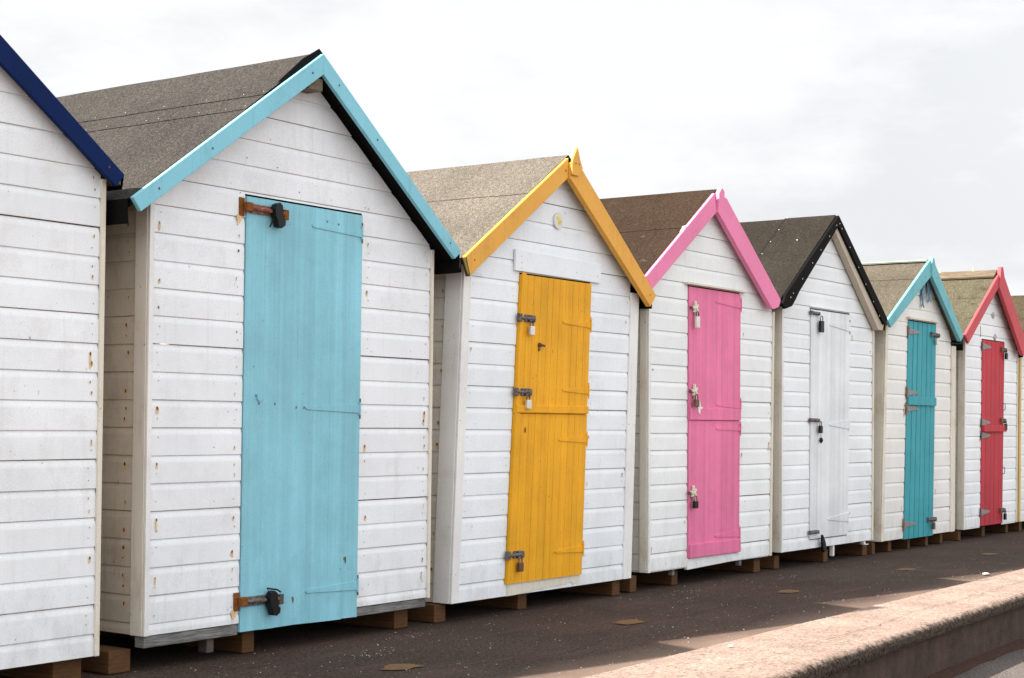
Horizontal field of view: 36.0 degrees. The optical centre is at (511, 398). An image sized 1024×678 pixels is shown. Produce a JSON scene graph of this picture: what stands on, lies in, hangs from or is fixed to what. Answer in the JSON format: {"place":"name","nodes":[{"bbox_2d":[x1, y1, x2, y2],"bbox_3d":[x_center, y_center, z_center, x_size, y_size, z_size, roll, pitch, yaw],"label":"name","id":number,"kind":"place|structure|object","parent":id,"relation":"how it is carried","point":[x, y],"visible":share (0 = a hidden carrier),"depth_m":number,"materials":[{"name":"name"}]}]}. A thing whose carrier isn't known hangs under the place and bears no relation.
{"place":"outdoors","nodes":[
{"label":"outdoors","id":0,"kind":"place"},
{"bbox_2d":[0,524,1023,677],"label":"promenade","id":1,"kind":"structure","parent":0,"point":[310,650],"depth_m":8.07,"materials":[{"name":"asphalt"}]},
{"bbox_2d":[0,658,80,677],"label":"timber bearer","id":2,"kind":"object","parent":1,"relation":"on","point":[70,668],"visible":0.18,"depth_m":6.24,"materials":[{"name":"brown wood"}]},
{"bbox_2d":[0,35,123,669],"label":"beach hut","id":3,"kind":"object","parent":2,"relation":"on","point":[61,173],"visible":1,"depth_m":6.09,"materials":[{"name":"white wood"}]},
{"bbox_2d":[81,645,129,674],"bbox_3d":[-2.418,1.073,7.034,2.000,0.093,0.115,0,-1,36],"label":"timber bearer","id":4,"kind":"object","parent":1,"relation":"on","point":[108,660],"visible":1,"depth_m":6.45,"materials":[{"name":"brown wood"}]},
{"bbox_2d":[100,630,253,652],"bbox_3d":[-1.992,1.078,7.633,2.000,0.107,0.075,0,-1,36],"label":"timber bearer","id":5,"kind":"object","parent":1,"relation":"on","point":[241,642],"visible":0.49,"depth_m":7.07,"materials":[{"name":"brown wood"}]},
{"bbox_2d":[56,49,460,652],"bbox_3d":[-1.895,-0.249,7.861,2.481,2.701,2.172,0,-1,36],"label":"beach hut","id":6,"kind":"object","parent":5,"relation":"on","point":[282,249],"visible":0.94,"depth_m":7.07,"materials":[{"name":"white wood"}]},
{"bbox_2d":[233,196,362,631],"bbox_3d":[-0.959,0.075,7.223,0.076,1.925,0.818,0,-1,36],"label":"door","id":7,"kind":"structure","parent":6,"relation":"in","point":[301,401],"depth_m":7.22,"materials":[{"name":"wood"}]},
{"bbox_2d":[327,609,406,628],"bbox_3d":[-1.371,1.103,8.510,2.000,0.093,0.105,0,-1,36],"label":"timber bearer","id":8,"kind":"object","parent":1,"relation":"on","point":[397,619],"visible":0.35,"depth_m":7.95,"materials":[{"name":"brown wood"}]},
{"bbox_2d":[380,663,422,669],"bbox_3d":[-0.480,1.137,6.697,0.150,0.002,0.215,0,-1,36],"label":"ground patch","id":9,"kind":"object","parent":1,"relation":"on","point":[404,666],"visible":1,"depth_m":6.70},
{"bbox_2d":[407,602,444,622],"bbox_3d":[-1.186,1.109,8.753,2.000,0.093,0.095,0,-1,36],"label":"timber bearer","id":10,"kind":"object","parent":1,"relation":"on","point":[431,612],"visible":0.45,"depth_m":8.18,"materials":[{"name":"brown wood"}]},
{"bbox_2d":[456,593,525,609],"bbox_3d":[-0.755,1.121,9.367,2.000,0.094,0.085,0,-1,36],"label":"timber bearer","id":11,"kind":"object","parent":1,"relation":"on","point":[517,601],"visible":0.24,"depth_m":8.81,"materials":[{"name":"brown wood"}]},
{"bbox_2d":[406,147,655,603],"bbox_3d":[-0.664,-0.179,9.599,2.458,2.507,1.938,0,-1,36],"label":"beach hut","id":12,"kind":"object","parent":11,"relation":"on","point":[535,348],"visible":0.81,"depth_m":8.78,"materials":[{"name":"wood"}]},
{"bbox_2d":[503,414,587,583],"bbox_3d":[0.201,0.547,8.843,0.061,0.924,0.799,0,-1,36],"label":"door","id":13,"kind":"structure","parent":12,"relation":"in","point":[548,543],"depth_m":8.85,"materials":[{"name":"wood"}]},
{"bbox_2d":[507,272,591,583],"bbox_3d":[0.218,0.160,8.865,0.061,1.697,0.814,0,-1,36],"label":"door","id":14,"kind":"structure","parent":12,"relation":"in","point":[554,324],"depth_m":8.85,"materials":[{"name":"wood"}]},
{"bbox_2d":[134,534,1023,677],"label":"grit","id":15,"kind":"object","parent":1,"relation":"on","point":[625,626],"visible":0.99,"depth_m":7.75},
{"bbox_2d":[551,580,619,595],"bbox_3d":[-0.185,1.138,10.102,2.000,0.091,0.085,0,-1,36],"label":"timber bearer","id":16,"kind":"object","parent":1,"relation":"on","point":[609,588],"visible":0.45,"depth_m":9.55,"materials":[{"name":"brown wood"}]},
{"bbox_2d":[619,575,635,591],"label":"timber bearer","id":17,"kind":"object","parent":1,"relation":"on","point":[627,585],"visible":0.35,"depth_m":9.71,"materials":[{"name":"brown wood"}]},
{"bbox_2d":[614,619,643,624],"bbox_3d":[0.618,1.169,8.283,0.136,0.002,0.220,0,-1,36],"label":"ground patch","id":18,"kind":"object","parent":1,"relation":"on","point":[631,621],"visible":1,"depth_m":8.28,"materials":[{"name":"beige sand"}]},
{"bbox_2d":[631,570,676,584],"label":"timber bearer","id":19,"kind":"object","parent":1,"relation":"on","point":[662,577],"visible":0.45,"depth_m":10.20,"materials":[{"name":"brown wood"}]},
{"bbox_2d":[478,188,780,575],"bbox_3d":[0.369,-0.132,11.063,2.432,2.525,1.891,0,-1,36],"label":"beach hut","id":20,"kind":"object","parent":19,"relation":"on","point":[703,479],"visible":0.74,"depth_m":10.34,"materials":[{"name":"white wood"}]},
{"bbox_2d":[686,420,740,558],"bbox_3d":[1.343,0.590,10.438,0.068,0.890,0.740,0,-1,36],"label":"door","id":21,"kind":"structure","parent":20,"relation":"in","point":[713,447],"depth_m":10.42,"materials":[{"name":"pink wood"}]},
{"bbox_2d":[686,286,741,420],"bbox_3d":[1.352,-0.288,10.446,0.068,0.861,0.733,0,-1,36],"label":"door","id":22,"kind":"structure","parent":20,"relation":"in","point":[714,317],"depth_m":10.43,"materials":[{"name":"pink wood"}]},
{"bbox_2d":[438,562,1016,668],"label":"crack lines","id":23,"kind":"object","parent":1,"relation":"on","point":[717,608],"visible":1,"depth_m":7.84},
{"bbox_2d":[698,558,759,572],"bbox_3d":[0.910,1.169,11.673,2.000,0.093,0.095,0,-1,36],"label":"timber bearer","id":24,"kind":"object","parent":1,"relation":"on","point":[752,565],"visible":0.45,"depth_m":11.12,"materials":[{"name":"brown wood"}]},
{"bbox_2d":[758,555,778,568],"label":"timber bearer","id":25,"kind":"object","parent":1,"relation":"on","point":[769,562],"visible":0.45,"depth_m":11.37,"materials":[{"name":"brown wood"}]},
{"bbox_2d":[778,589,798,592],"bbox_3d":[1.734,1.202,9.864,0.125,0.002,0.207,0,-1,18],"label":"ground patch","id":26,"kind":"object","parent":1,"relation":"on","point":[787,591],"visible":1,"depth_m":9.84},
{"bbox_2d":[772,548,827,561],"bbox_3d":[1.569,1.188,12.557,2.000,0.093,0.080,0,-1,36],"label":"timber bearer","id":27,"kind":"object","parent":1,"relation":"on","point":[814,555],"visible":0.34,"depth_m":12.03,"materials":[{"name":"brown wood"}]},
{"bbox_2d":[740,215,887,555],"bbox_3d":[1.465,-0.100,12.586,2.441,2.588,1.901,0,-1,36],"label":"beach hut","id":28,"kind":"object","parent":27,"relation":"on","point":[830,317],"visible":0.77,"depth_m":11.85,"materials":[{"name":"white wood"}]},
{"bbox_2d":[807,309,850,551],"bbox_3d":[2.399,0.245,11.919,0.064,1.806,0.742,0,-1,36],"label":"door","id":29,"kind":"structure","parent":28,"relation":"in","point":[829,420],"depth_m":11.91,"materials":[{"name":"wood"}]},
{"bbox_2d":[815,543,866,555],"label":"timber bearer","id":30,"kind":"object","parent":1,"relation":"on","point":[852,549],"visible":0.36,"depth_m":12.64,"materials":[{"name":"brown wood"}]},
{"bbox_2d":[852,542,874,553],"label":"timber bearer","id":31,"kind":"object","parent":1,"relation":"on","point":[870,547],"visible":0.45,"depth_m":12.73,"materials":[{"name":"brown wood"}]},
{"bbox_2d":[859,540,890,550],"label":"timber bearer","id":32,"kind":"object","parent":1,"relation":"on","point":[883,546],"visible":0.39,"depth_m":13.04,"materials":[{"name":"brown wood"}]},
{"bbox_2d":[891,539,909,547],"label":"timber bearer","id":33,"kind":"object","parent":1,"relation":"on","point":[900,543],"visible":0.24,"depth_m":13.39,"materials":[{"name":"brown wood"}]},
{"bbox_2d":[897,568,915,569],"bbox_3d":[2.869,1.234,11.440,0.126,0.002,0.217,0,-1,36],"label":"ground patch","id":34,"kind":"object","parent":1,"relation":"on","point":[907,569],"visible":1,"depth_m":11.43,"materials":[{"name":"brown"}]},
{"bbox_2d":[910,536,927,545],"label":"timber bearer","id":35,"kind":"object","parent":1,"relation":"on","point":[920,541],"visible":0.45,"depth_m":13.67,"materials":[{"name":"brown wood"}]},
{"bbox_2d":[862,257,962,541],"bbox_3d":[2.530,-0.019,14.062,2.453,2.385,1.765,0,-1,36],"label":"beach hut","id":36,"kind":"object","parent":35,"relation":"on","point":[914,411],"visible":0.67,"depth_m":13.35,"materials":[{"name":"white wood"}]},
{"bbox_2d":[902,321,939,539],"bbox_3d":[3.488,0.263,13.442,0.062,1.828,0.782,0,-1,36],"label":"door","id":37,"kind":"structure","parent":36,"relation":"in","point":[922,338],"depth_m":13.42,"materials":[{"name":"wood"}]},
{"bbox_2d":[921,279,930,307],"bbox_3d":[3.542,-0.907,13.485,0.013,0.263,0.211,0,-1,38],"label":"fish ornament","id":38,"kind":"object","parent":36,"relation":"hanging from","point":[928,290],"visible":0.89,"depth_m":13.50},
{"bbox_2d":[928,533,941,542],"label":"timber bearer","id":39,"kind":"object","parent":1,"relation":"on","point":[935,538],"visible":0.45,"depth_m":13.96,"materials":[{"name":"brown wood"}]},
{"bbox_2d":[939,530,960,540],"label":"timber bearer","id":40,"kind":"object","parent":1,"relation":"on","point":[955,535],"visible":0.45,"depth_m":14.35,"materials":[{"name":"brown wood"}]},
{"bbox_2d":[955,526,984,535],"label":"timber bearer","id":41,"kind":"object","parent":1,"relation":"on","point":[980,531],"visible":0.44,"depth_m":14.95,"materials":[{"name":"brown wood"}]},
{"bbox_2d":[938,267,1023,529],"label":"beach hut","id":42,"kind":"object","parent":41,"relation":"on","point":[989,349],"visible":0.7,"depth_m":14.81,"materials":[{"name":"wood"}]},
{"bbox_2d":[979,431,1006,525],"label":"door","id":43,"kind":"structure","parent":42,"relation":"in","point":[991,461],"depth_m":14.90,"materials":[{"name":"red wood"}]},
{"bbox_2d":[979,340,1007,431],"bbox_3d":[4.560,-0.119,14.935,0.064,0.857,0.686,0,-1,36],"label":"door","id":44,"kind":"structure","parent":42,"relation":"in","point":[992,352],"depth_m":14.92,"materials":[{"name":"red wood"}]},
{"bbox_2d":[985,523,1007,532],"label":"timber bearer","id":45,"kind":"object","parent":1,"relation":"on","point":[999,527],"visible":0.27,"depth_m":15.48,"materials":[{"name":"brown wood"}]},
{"bbox_2d":[1008,521,1021,530],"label":"timber bearer","id":46,"kind":"object","parent":1,"relation":"on","point":[1016,526],"visible":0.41,"depth_m":15.73,"materials":[{"name":"brown wood"}]},
{"bbox_2d":[1011,295,1023,521],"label":"beach hut","id":47,"kind":"object","parent":46,"relation":"on","point":[1018,301],"visible":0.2,"depth_m":15.64,"materials":[{"name":"wood"}]},
{"bbox_2d":[0,0,1023,295],"label":"sky","id":48,"kind":"structure","parent":0,"point":[901,121],"materials":[{"name":"white"}]},
{"bbox_2d":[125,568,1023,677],"bbox_3d":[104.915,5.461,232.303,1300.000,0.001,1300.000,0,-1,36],"label":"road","id":49,"kind":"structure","parent":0,"point":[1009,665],"depth_m":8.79,"materials":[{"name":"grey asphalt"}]},
{"bbox_2d":[826,607,1023,677],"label":"kerb wall","id":50,"kind":"structure","parent":49,"relation":"on","point":[924,659],"depth_m":8.55,"materials":[{"name":"concrete"}]},
{"bbox_2d":[583,568,1023,677],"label":"kerb coping","id":51,"kind":"object","parent":50,"relation":"on","point":[902,630],"visible":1,"depth_m":7.65,"materials":[{"name":"beige concrete"}]},
{"bbox_2d":[925,638,1023,677],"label":"gutter dirt","id":52,"kind":"structure","parent":49,"relation":"on","point":[967,664],"depth_m":8.98,"materials":[{"name":"brown soil"}]}
]}

